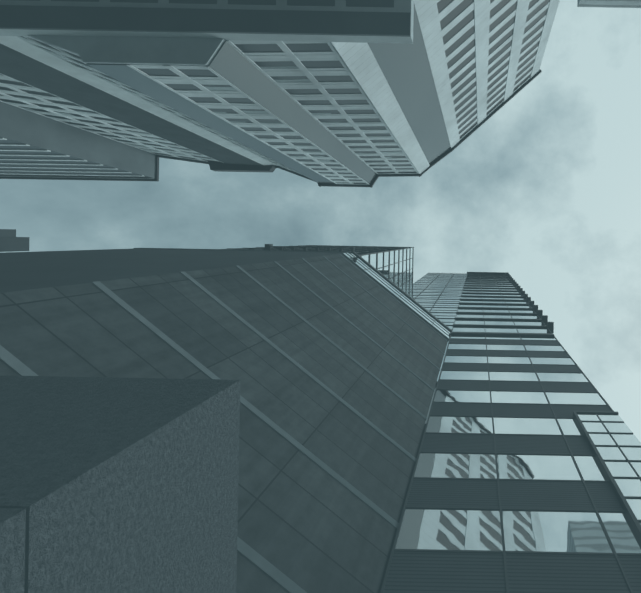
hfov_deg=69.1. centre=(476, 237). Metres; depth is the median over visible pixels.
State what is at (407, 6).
trim
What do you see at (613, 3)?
tower
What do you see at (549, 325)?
tower ledges
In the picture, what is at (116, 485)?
podium granite
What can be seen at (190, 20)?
block soffit trim
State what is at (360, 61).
block panels
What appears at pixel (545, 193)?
sky
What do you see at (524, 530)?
tower windows
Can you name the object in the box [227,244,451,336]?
block mullions
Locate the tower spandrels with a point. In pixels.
(434, 572)
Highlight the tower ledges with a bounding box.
[450,272,553,336]
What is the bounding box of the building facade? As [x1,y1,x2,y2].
[0,249,344,292]
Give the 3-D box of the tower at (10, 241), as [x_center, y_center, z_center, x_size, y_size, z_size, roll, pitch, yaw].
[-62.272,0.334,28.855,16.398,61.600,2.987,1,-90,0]
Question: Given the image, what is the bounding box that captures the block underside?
[28,35,224,65]
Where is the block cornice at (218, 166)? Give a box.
[0,69,541,187]
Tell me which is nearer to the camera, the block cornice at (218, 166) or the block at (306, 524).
the block at (306, 524)
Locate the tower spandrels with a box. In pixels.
[383,339,640,592]
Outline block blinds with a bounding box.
[12,47,414,183]
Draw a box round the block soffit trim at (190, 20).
[0,0,410,36]
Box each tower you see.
[0,229,29,251]
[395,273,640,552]
[577,0,640,7]
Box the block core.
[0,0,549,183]
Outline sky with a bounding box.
[0,0,640,441]
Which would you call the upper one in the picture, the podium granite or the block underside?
the block underside
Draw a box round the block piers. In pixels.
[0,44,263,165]
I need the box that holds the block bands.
[0,248,448,592]
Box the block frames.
[0,36,418,184]
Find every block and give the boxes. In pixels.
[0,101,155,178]
[0,247,450,592]
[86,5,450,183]
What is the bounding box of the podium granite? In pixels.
[0,375,239,592]
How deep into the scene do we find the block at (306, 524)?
12.59 m
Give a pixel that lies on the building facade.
(20, 271)
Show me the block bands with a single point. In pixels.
(244, 549)
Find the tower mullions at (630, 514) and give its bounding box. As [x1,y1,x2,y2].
[380,273,640,592]
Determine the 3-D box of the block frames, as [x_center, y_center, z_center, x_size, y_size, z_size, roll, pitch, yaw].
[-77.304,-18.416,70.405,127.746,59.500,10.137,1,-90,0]
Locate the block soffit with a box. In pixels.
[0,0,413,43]
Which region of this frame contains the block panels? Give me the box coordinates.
[0,0,559,182]
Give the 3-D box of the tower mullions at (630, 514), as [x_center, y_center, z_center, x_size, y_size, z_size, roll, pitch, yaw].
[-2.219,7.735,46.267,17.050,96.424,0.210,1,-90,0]
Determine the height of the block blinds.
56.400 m

